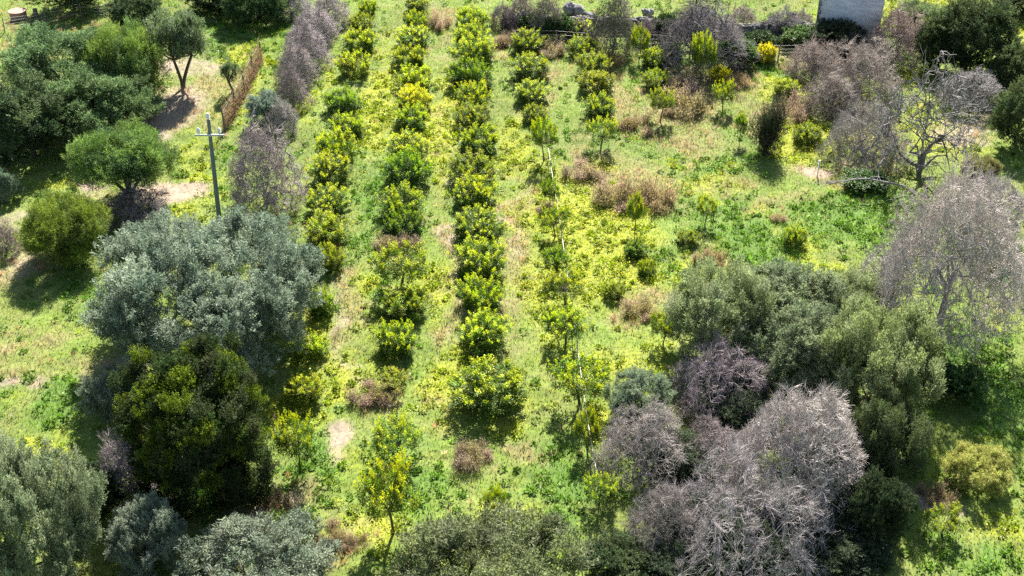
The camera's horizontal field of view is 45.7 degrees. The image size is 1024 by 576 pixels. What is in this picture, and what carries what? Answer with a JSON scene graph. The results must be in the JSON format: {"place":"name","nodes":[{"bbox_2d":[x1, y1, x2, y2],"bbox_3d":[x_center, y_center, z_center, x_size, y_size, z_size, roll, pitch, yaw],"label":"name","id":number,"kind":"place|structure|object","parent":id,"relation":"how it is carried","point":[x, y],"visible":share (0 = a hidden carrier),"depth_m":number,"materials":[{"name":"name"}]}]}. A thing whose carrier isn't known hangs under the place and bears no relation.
{"place":"outdoors","nodes":[
{"label":"outdoors","id":0,"kind":"place"},
{"bbox_2d":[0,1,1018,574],"bbox_3d":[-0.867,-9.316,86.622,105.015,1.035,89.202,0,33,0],"label":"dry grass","id":1,"kind":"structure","parent":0,"point":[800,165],"depth_m":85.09,"materials":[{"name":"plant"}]},
{"bbox_2d":[0,0,1023,575],"bbox_3d":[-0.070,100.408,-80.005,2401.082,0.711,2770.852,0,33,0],"label":"ground","id":2,"kind":"structure","parent":0,"point":[340,430],"depth_m":73.29,"materials":[{"name":"green plant"}]},
{"bbox_2d":[0,66,87,168],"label":"evergreen tree","id":3,"kind":"object","parent":2,"relation":"on","point":[15,120],"visible":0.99,"depth_m":84.60,"materials":[{"name":"green plant"}]},
{"bbox_2d":[0,429,108,575],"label":"olive tree","id":4,"kind":"object","parent":2,"relation":"on","point":[69,529],"visible":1,"depth_m":49.90,"materials":[{"name":"green plant"}]},
{"bbox_2d":[13,187,111,268],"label":"evergreen tree","id":5,"kind":"object","parent":2,"relation":"on","point":[78,218],"visible":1,"depth_m":73.68,"materials":[{"name":"green plant"}]},
{"bbox_2d":[0,20,125,109],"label":"evergreen tree","id":6,"kind":"object","parent":2,"relation":"on","point":[22,54],"visible":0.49,"depth_m":90.78,"materials":[{"name":"green plant"}]},
{"bbox_2d":[58,459,127,519],"bbox_3d":[-19.721,9.476,56.403,3.661,2.675,3.514,-8,34,-11],"label":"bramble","id":7,"kind":"object","parent":2,"relation":"on","point":[113,495],"visible":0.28,"depth_m":56.33,"materials":[{"name":"green plant"}]},
{"bbox_2d":[43,59,166,143],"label":"evergreen tree","id":8,"kind":"object","parent":2,"relation":"on","point":[109,91],"visible":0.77,"depth_m":87.38,"materials":[{"name":"green plant"}]},
{"bbox_2d":[74,360,138,422],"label":"olive tree","id":9,"kind":"object","parent":2,"relation":"on","point":[99,387],"visible":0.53,"depth_m":61.58,"materials":[{"name":"green plant"}]},
{"bbox_2d":[60,116,181,194],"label":"evergreen tree","id":10,"kind":"object","parent":2,"relation":"on","point":[141,150],"visible":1,"depth_m":79.04,"materials":[{"name":"green plant"}]},
{"bbox_2d":[77,15,171,99],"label":"evergreen tree","id":11,"kind":"object","parent":2,"relation":"on","point":[138,49],"visible":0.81,"depth_m":91.26,"materials":[{"name":"green plant"}]},
{"bbox_2d":[96,421,158,506],"bbox_3d":[-18.458,8.250,57.098,3.594,4.948,3.555,-6,34,-9],"label":"bare shrub","id":12,"kind":"object","parent":2,"relation":"on","point":[121,457],"visible":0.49,"depth_m":56.59,"materials":[{"name":"grey plant"}]},
{"bbox_2d":[100,0,163,29],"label":"evergreen tree","id":13,"kind":"object","parent":2,"relation":"on","point":[118,9],"visible":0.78,"depth_m":105.41,"materials":[{"name":"green plant"}]},
{"bbox_2d":[101,179,174,234],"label":"bare shrub","id":14,"kind":"object","parent":2,"relation":"on","point":[132,204],"visible":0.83,"depth_m":78.66,"materials":[{"name":"grey plant"}]},
{"bbox_2d":[102,490,192,575],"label":"olive tree","id":15,"kind":"object","parent":2,"relation":"on","point":[122,535],"visible":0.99,"depth_m":52.24,"materials":[{"name":"green plant"}]},
{"bbox_2d":[142,6,210,88],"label":"evergreen tree","id":16,"kind":"object","parent":2,"relation":"on","point":[176,32],"visible":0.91,"depth_m":93.56,"materials":[{"name":"green plant"}]},
{"bbox_2d":[105,329,279,520],"bbox_3d":[-14.606,6.294,56.604,7.550,8.333,7.720,-20,38,-27],"label":"evergreen tree","id":17,"kind":"object","parent":2,"relation":"on","point":[171,399],"visible":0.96,"depth_m":55.06,"materials":[{"name":"green plant"}]},
{"bbox_2d":[76,202,326,384],"bbox_3d":[-16.637,0.180,65.929,13.423,7.836,13.206,-6,34,-10],"label":"olive tree","id":18,"kind":"object","parent":2,"relation":"on","point":[142,277],"visible":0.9,"depth_m":64.14,"materials":[{"name":"green plant"}]},
{"bbox_2d":[220,40,264,131],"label":"fence","id":19,"kind":"object","parent":2,"relation":"on","point":[230,112],"visible":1,"depth_m":94.53,"materials":[{"name":"brown wood"}]},
{"bbox_2d":[217,0,293,24],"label":"evergreen tree","id":20,"kind":"object","parent":2,"relation":"on","point":[242,10],"visible":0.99,"depth_m":106.89,"materials":[{"name":"green plant"}]},
{"bbox_2d":[170,504,341,575],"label":"olive tree","id":21,"kind":"object","parent":2,"relation":"on","point":[263,535],"visible":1,"depth_m":50.85,"materials":[{"name":"green plant"}]},
{"bbox_2d":[224,105,311,224],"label":"bare hedge bush","id":22,"kind":"object","parent":2,"relation":"on","point":[266,147],"visible":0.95,"depth_m":78.89,"materials":[{"name":"grey plant"}]},
{"bbox_2d":[269,407,315,472],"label":"citrus tree","id":23,"kind":"object","parent":2,"relation":"on","point":[283,444],"visible":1,"depth_m":57.98,"materials":[{"name":"green plant"}]},
{"bbox_2d":[274,62,316,112],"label":"bare hedge bush","id":24,"kind":"object","parent":2,"relation":"on","point":[298,82],"visible":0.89,"depth_m":92.82,"materials":[{"name":"grey plant"}]},
{"bbox_2d":[273,31,320,92],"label":"bare hedge bush","id":25,"kind":"object","parent":2,"relation":"on","point":[288,58],"visible":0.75,"depth_m":96.10,"materials":[{"name":"grey plant"}]},
{"bbox_2d":[283,370,324,406],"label":"citrus tree","id":26,"kind":"object","parent":2,"relation":"on","point":[293,389],"visible":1,"depth_m":63.44,"materials":[{"name":"green plant"}]},
{"bbox_2d":[277,14,336,70],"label":"bare hedge bush","id":27,"kind":"object","parent":2,"relation":"on","point":[311,35],"visible":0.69,"depth_m":99.54,"materials":[{"name":"grey plant"}]},
{"bbox_2d":[301,208,355,245],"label":"citrus tree","id":28,"kind":"object","parent":2,"relation":"on","point":[325,221],"visible":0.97,"depth_m":76.76,"materials":[{"name":"green plant"}]},
{"bbox_2d":[304,182,352,217],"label":"citrus tree","id":29,"kind":"object","parent":2,"relation":"on","point":[315,200],"visible":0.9,"depth_m":79.93,"materials":[{"name":"green plant"}]},
{"bbox_2d":[304,149,353,184],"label":"citrus tree","id":30,"kind":"object","parent":2,"relation":"on","point":[322,164],"visible":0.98,"depth_m":83.17,"materials":[{"name":"green plant"}]},
{"bbox_2d":[311,125,358,161],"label":"citrus tree","id":31,"kind":"object","parent":2,"relation":"on","point":[323,143],"visible":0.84,"depth_m":86.00,"materials":[{"name":"green plant"}]},
{"bbox_2d":[353,444,423,533],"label":"citrus tree","id":32,"kind":"object","parent":2,"relation":"on","point":[400,479],"visible":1,"depth_m":54.13,"materials":[{"name":"green plant"}]},
{"bbox_2d":[367,316,417,358],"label":"citrus tree","id":33,"kind":"object","parent":2,"relation":"on","point":[387,334],"visible":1,"depth_m":66.91,"materials":[{"name":"green plant"}]},
{"bbox_2d":[367,409,423,463],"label":"citrus tree","id":34,"kind":"object","parent":2,"relation":"on","point":[380,432],"visible":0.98,"depth_m":59.17,"materials":[{"name":"green plant"}]},
{"bbox_2d":[367,238,429,288],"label":"citrus tree","id":35,"kind":"object","parent":2,"relation":"on","point":[383,265],"visible":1,"depth_m":71.31,"materials":[{"name":"green plant"}]},
{"bbox_2d":[374,179,426,222],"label":"citrus tree","id":36,"kind":"object","parent":2,"relation":"on","point":[393,198],"visible":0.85,"depth_m":79.45,"materials":[{"name":"green plant"}]},
{"bbox_2d":[380,205,423,236],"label":"citrus tree","id":37,"kind":"object","parent":2,"relation":"on","point":[394,224],"visible":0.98,"depth_m":77.80,"materials":[{"name":"green plant"}]},
{"bbox_2d":[380,282,430,321],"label":"citrus tree","id":38,"kind":"object","parent":2,"relation":"on","point":[415,309],"visible":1,"depth_m":70.08,"materials":[{"name":"green plant"}]},
{"bbox_2d":[380,145,434,187],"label":"citrus tree","id":39,"kind":"object","parent":2,"relation":"on","point":[414,172],"visible":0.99,"depth_m":83.07,"materials":[{"name":"green plant"}]},
{"bbox_2d":[383,126,432,159],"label":"citrus tree","id":40,"kind":"object","parent":2,"relation":"on","point":[419,144],"visible":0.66,"depth_m":86.11,"materials":[{"name":"green plant"}]},
{"bbox_2d":[444,52,493,88],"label":"citrus tree","id":41,"kind":"object","parent":2,"relation":"on","point":[457,72],"visible":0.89,"depth_m":96.26,"materials":[{"name":"green plant"}]},
{"bbox_2d":[444,146,496,184],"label":"citrus tree","id":42,"kind":"object","parent":2,"relation":"on","point":[463,163],"visible":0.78,"depth_m":83.26,"materials":[{"name":"green plant"}]},
{"bbox_2d":[448,30,496,67],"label":"citrus tree","id":43,"kind":"object","parent":2,"relation":"on","point":[484,48],"visible":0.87,"depth_m":99.86,"materials":[{"name":"green plant"}]},
{"bbox_2d":[449,434,495,473],"bbox_3d":[-1.972,7.993,59.904,2.428,1.501,2.582,5,34,7],"label":"dry bush","id":44,"kind":"object","parent":2,"relation":"on","point":[474,448],"visible":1,"depth_m":59.99,"materials":[{"name":"brown plant"}]},
{"bbox_2d":[445,230,507,281],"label":"citrus tree","id":45,"kind":"object","parent":2,"relation":"on","point":[489,264],"visible":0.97,"depth_m":73.28,"materials":[{"name":"green plant"}]},
{"bbox_2d":[452,169,501,209],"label":"citrus tree","id":46,"kind":"object","parent":2,"relation":"on","point":[474,190],"visible":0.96,"depth_m":80.56,"materials":[{"name":"green plant"}]},
{"bbox_2d":[455,120,499,154],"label":"citrus tree","id":47,"kind":"object","parent":2,"relation":"on","point":[489,134],"visible":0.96,"depth_m":86.93,"materials":[{"name":"green plant"}]},
{"bbox_2d":[451,272,506,315],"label":"citrus tree","id":48,"kind":"object","parent":2,"relation":"on","point":[473,296],"visible":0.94,"depth_m":70.62,"materials":[{"name":"green plant"}]},
{"bbox_2d":[451,202,507,243],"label":"citrus tree","id":49,"kind":"object","parent":2,"relation":"on","point":[477,214],"visible":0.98,"depth_m":76.89,"materials":[{"name":"green plant"}]},
{"bbox_2d":[457,303,513,356],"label":"citrus tree","id":50,"kind":"object","parent":2,"relation":"on","point":[473,330],"visible":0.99,"depth_m":67.26,"materials":[{"name":"green plant"}]},
{"bbox_2d":[445,353,527,417],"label":"citrus tree","id":51,"kind":"object","parent":2,"relation":"on","point":[508,380],"visible":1,"depth_m":62.72,"materials":[{"name":"green plant"}]},
{"bbox_2d":[382,497,600,575],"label":"olive tree","id":52,"kind":"object","parent":2,"relation":"on","point":[447,537],"visible":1,"depth_m":50.34,"materials":[{"name":"green plant"}]},
{"bbox_2d":[0,0,1023,575],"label":"weeds","id":53,"kind":"object","parent":2,"relation":"on","point":[524,286],"visible":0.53,"depth_m":76.08,"materials":[{"name":"green plant"}]},
{"bbox_2d":[4,0,1023,574],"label":"yellow flowers","id":54,"kind":"object","parent":2,"relation":"on","point":[522,262],"visible":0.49,"depth_m":78.08,"materials":[{"name":"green plant"}]},
{"bbox_2d":[508,50,550,78],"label":"citrus tree","id":55,"kind":"object","parent":2,"relation":"on","point":[525,61],"visible":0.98,"depth_m":97.72,"materials":[{"name":"green plant"}]},
{"bbox_2d":[545,262,586,304],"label":"citrus tree","id":56,"kind":"object","parent":2,"relation":"on","point":[556,280],"visible":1,"depth_m":70.56,"materials":[{"name":"green plant"}]},
{"bbox_2d":[542,297,595,345],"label":"citrus tree","id":57,"kind":"object","parent":2,"relation":"on","point":[559,318],"visible":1,"depth_m":67.07,"materials":[{"name":"green plant"}]},
{"bbox_2d":[547,351,612,405],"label":"citrus tree","id":58,"kind":"object","parent":2,"relation":"on","point":[597,372],"visible":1,"depth_m":62.28,"materials":[{"name":"green plant"}]},
{"bbox_2d":[582,0,641,58],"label":"bare shrub","id":59,"kind":"object","parent":2,"relation":"on","point":[617,15],"visible":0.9,"depth_m":101.15,"materials":[{"name":"grey plant"}]},
{"bbox_2d":[575,526,656,575],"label":"dark evergreen","id":60,"kind":"object","parent":2,"relation":"on","point":[605,549],"visible":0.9,"depth_m":52.33,"materials":[{"name":"green plant"}]},
{"bbox_2d":[589,171,646,215],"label":"dry bush","id":61,"kind":"object","parent":2,"relation":"on","point":[622,200],"visible":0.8,"depth_m":81.02,"materials":[{"name":"brown plant"}]},
{"bbox_2d":[599,365,678,429],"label":"olive tree","id":62,"kind":"object","parent":2,"relation":"on","point":[635,385],"visible":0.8,"depth_m":61.75,"materials":[{"name":"green plant"}]},
{"bbox_2d":[586,393,703,498],"bbox_3d":[6.841,7.510,58.723,5.987,4.612,5.579,19,38,27],"label":"bare tree","id":63,"kind":"object","parent":2,"relation":"on","point":[610,443],"visible":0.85,"depth_m":58.16,"materials":[{"name":"grey plant"}]},
{"bbox_2d":[615,170,681,216],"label":"dry bush","id":64,"kind":"object","parent":2,"relation":"on","point":[652,196],"visible":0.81,"depth_m":81.21,"materials":[{"name":"brown plant"}]},
{"bbox_2d":[619,476,712,572],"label":"bare tree","id":65,"kind":"object","parent":2,"relation":"on","point":[649,513],"visible":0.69,"depth_m":53.52,"materials":[{"name":"grey plant"}]},
{"bbox_2d":[626,531,714,575],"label":"bramble","id":66,"kind":"object","parent":2,"relation":"on","point":[661,561],"visible":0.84,"depth_m":52.57,"materials":[{"name":"green plant"}]},
{"bbox_2d":[644,427,725,485],"bbox_3d":[8.474,8.125,58.719,4.150,1.949,3.983,8,34,12],"label":"bramble","id":67,"kind":"object","parent":2,"relation":"on","point":[683,435],"visible":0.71,"depth_m":58.08,"materials":[{"name":"green plant"}]},
{"bbox_2d":[659,79,712,121],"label":"dry bush","id":68,"kind":"object","parent":2,"relation":"on","point":[682,101],"visible":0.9,"depth_m":92.61,"materials":[{"name":"beige plant"}]},
{"bbox_2d":[651,486,739,556],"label":"bare tree","id":69,"kind":"object","parent":2,"relation":"on","point":[699,505],"visible":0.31,"depth_m":54.67,"materials":[{"name":"plant"}]},
{"bbox_2d":[651,0,761,83],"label":"bare shrub","id":70,"kind":"object","parent":2,"relation":"on","point":[686,17],"visible":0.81,"depth_m":97.73,"materials":[{"name":"grey plant"}]},
{"bbox_2d":[664,329,777,434],"bbox_3d":[10.537,4.607,62.791,6.468,5.175,6.027,29,43,36],"label":"bare tree","id":71,"kind":"object","parent":2,"relation":"on","point":[696,365],"visible":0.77,"depth_m":62.07,"materials":[{"name":"grey plant"}]},
{"bbox_2d":[661,253,782,365],"bbox_3d":[11.161,1.488,65.558,6.314,6.223,6.573,10,35,15],"label":"olive tree","id":72,"kind":"object","parent":2,"relation":"on","point":[687,315],"visible":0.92,"depth_m":64.33,"materials":[{"name":"green plant"}]},
{"bbox_2d":[684,413,759,490],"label":"bare tree","id":73,"kind":"object","parent":2,"relation":"on","point":[705,437],"visible":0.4,"depth_m":58.59,"materials":[{"name":"grey plant"}]},
{"bbox_2d":[697,379,781,436],"bbox_3d":[11.319,6.186,61.589,4.362,2.049,4.187,-27,42,-34],"label":"bramble","id":74,"kind":"object","parent":2,"relation":"on","point":[732,419],"visible":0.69,"depth_m":61.14,"materials":[{"name":"green plant"}]},
{"bbox_2d":[643,427,854,575],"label":"bare tree","id":75,"kind":"object","parent":2,"relation":"on","point":[722,489],"visible":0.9,"depth_m":52.56,"materials":[{"name":"grey plant"}]},
{"bbox_2d":[709,516,810,575],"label":"bare tree","id":76,"kind":"object","parent":2,"relation":"on","point":[766,532],"visible":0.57,"depth_m":52.70,"materials":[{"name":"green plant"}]},
{"bbox_2d":[744,89,790,157],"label":"spiky bush","id":77,"kind":"object","parent":2,"relation":"on","point":[770,127],"visible":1,"depth_m":86.66,"materials":[{"name":"green plant"}]},
{"bbox_2d":[735,254,847,342],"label":"olive tree","id":78,"kind":"object","parent":2,"relation":"on","point":[788,282],"visible":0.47,"depth_m":67.25,"materials":[{"name":"green plant"}]},
{"bbox_2d":[721,378,868,544],"bbox_3d":[13.317,7.367,56.425,7.115,7.463,7.337,6,34,9],"label":"bare tree","id":79,"kind":"object","parent":2,"relation":"on","point":[808,411],"visible":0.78,"depth_m":55.20,"materials":[{"name":"grey plant"}]},
{"bbox_2d":[755,458,853,536],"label":"bare tree","id":80,"kind":"object","parent":2,"relation":"on","point":[793,473],"visible":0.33,"depth_m":55.50,"materials":[{"name":"plant"}]},
{"bbox_2d":[740,295,870,416],"bbox_3d":[15.801,3.384,62.823,6.738,5.597,7.115,-24,40,-32],"label":"olive tree","id":81,"kind":"object","parent":2,"relation":"on","point":[805,327],"visible":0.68,"depth_m":61.92,"materials":[{"name":"green plant"}]},
{"bbox_2d":[782,33,844,85],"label":"bare shrub","id":82,"kind":"object","parent":2,"relation":"on","point":[812,47],"visible":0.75,"depth_m":97.85,"materials":[{"name":"grey plant"}]},
{"bbox_2d":[796,68,866,122],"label":"bare shrub","id":83,"kind":"object","parent":2,"relation":"on","point":[848,96],"visible":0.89,"depth_m":92.19,"materials":[{"name":"grey plant"}]},
{"bbox_2d":[804,17,869,60],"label":"bramble","id":84,"kind":"object","parent":2,"relation":"on","point":[821,31],"visible":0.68,"depth_m":100.93,"materials":[{"name":"green plant"}]},
{"bbox_2d":[802,512,896,575],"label":"bramble","id":85,"kind":"object","parent":2,"relation":"on","point":[873,562],"visible":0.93,"depth_m":53.01,"materials":[{"name":"green plant"}]},
{"bbox_2d":[816,0,884,46],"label":"stone house","id":86,"kind":"structure","parent":2,"relation":"on","point":[867,14],"depth_m":102.22,"materials":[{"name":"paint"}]},
{"bbox_2d":[800,265,903,333],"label":"olive tree","id":87,"kind":"object","parent":2,"relation":"on","point":[859,283],"visible":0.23,"depth_m":68.20,"materials":[{"name":"green plant"}]},
{"bbox_2d":[810,34,906,112],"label":"bare tree","id":88,"kind":"object","parent":2,"relation":"on","point":[867,53],"visible":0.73,"depth_m":93.99,"materials":[{"name":"grey plant"}]},
{"bbox_2d":[812,91,917,172],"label":"bare tree","id":89,"kind":"object","parent":2,"relation":"on","point":[859,135],"visible":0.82,"depth_m":85.78,"materials":[{"name":"grey plant"}]},
{"bbox_2d":[798,290,948,435],"bbox_3d":[18.657,3.896,60.841,7.094,7.504,6.815,-21,39,-29],"label":"olive tree","id":90,"kind":"object","parent":2,"relation":"on","point":[911,358],"visible":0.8,"depth_m":59.49,"materials":[{"name":"green plant"}]},
{"bbox_2d":[838,464,920,551],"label":"dark evergreen","id":91,"kind":"object","parent":2,"relation":"on","point":[889,495],"visible":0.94,"depth_m":53.31,"materials":[{"name":"green plant"}]},
{"bbox_2d":[849,381,936,483],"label":"olive tree","id":92,"kind":"object","parent":2,"relation":"on","point":[885,414],"visible":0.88,"depth_m":56.64,"materials":[{"name":"green plant"}]},
{"bbox_2d":[866,0,930,72],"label":"bare shrub","id":93,"kind":"object","parent":2,"relation":"on","point":[900,40],"visible":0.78,"depth_m":99.33,"materials":[{"name":"grey plant"}]},
{"bbox_2d":[860,43,996,177],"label":"bare tree","id":94,"kind":"object","parent":2,"relation":"on","point":[920,165],"visible":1,"depth_m":81.66,"materials":[{"name":"grey plant"}]},
{"bbox_2d":[912,12,967,73],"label":"dark evergreen","id":95,"kind":"object","parent":2,"relation":"on","point":[924,47],"visible":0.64,"depth_m":98.21,"materials":[{"name":"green plant"}]},
{"bbox_2d":[923,500,967,535],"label":"flowering sapling","id":96,"kind":"object","parent":2,"relation":"on","point":[937,511],"visible":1,"depth_m":55.01,"materials":[{"name":"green plant"}]},
{"bbox_2d":[870,147,1023,362],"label":"bare tree","id":97,"kind":"object","parent":2,"relation":"on","point":[941,206],"visible":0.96,"depth_m":64.49,"materials":[{"name":"grey plant"}]},
{"bbox_2d":[928,360,989,401],"bbox_3d":[23.371,4.971,63.708,3.486,1.974,3.128,9,34,13],"label":"leafy shrub","id":98,"kind":"object","parent":2,"relation":"on","point":[969,381],"visible":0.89,"depth_m":63.03,"materials":[{"name":"green plant"}]},
{"bbox_2d":[933,65,1005,113],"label":"bare tree","id":99,"kind":"object","parent":2,"relation":"on","point":[992,90],"visible":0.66,"depth_m":92.69,"materials":[{"name":"grey plant"}]},
{"bbox_2d":[922,0,1023,75],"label":"dark evergreen","id":100,"kind":"object","parent":2,"relation":"on","point":[972,25],"visible":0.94,"depth_m":96.55,"materials":[{"name":"green plant"}]},
{"bbox_2d":[934,439,1014,499],"bbox_3d":[22.404,8.617,58.040,3.580,2.181,3.439,-20,38,-27],"label":"olive bush","id":101,"kind":"object","parent":2,"relation":"on","point":[996,460],"visible":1,"depth_m":57.63,"materials":[{"name":"green plant"}]},
{"bbox_2d":[949,163,1023,249],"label":"bare tree","id":102,"kind":"object","parent":2,"relation":"on","point":[1020,211],"visible":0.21,"depth_m":75.13,"materials":[{"name":"grey plant"}]},
{"bbox_2d":[984,75,1023,152],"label":"dark evergreen","id":103,"kind":"object","parent":2,"relation":"on","point":[1009,101],"visible":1,"depth_m":86.52,"materials":[{"name":"green plant"}]},
{"bbox_2d":[988,40,1023,91],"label":"dark evergreen","id":104,"kind":"object","parent":2,"relation":"on","point":[1012,57],"visible":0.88,"depth_m":94.16,"materials":[{"name":"green plant"}]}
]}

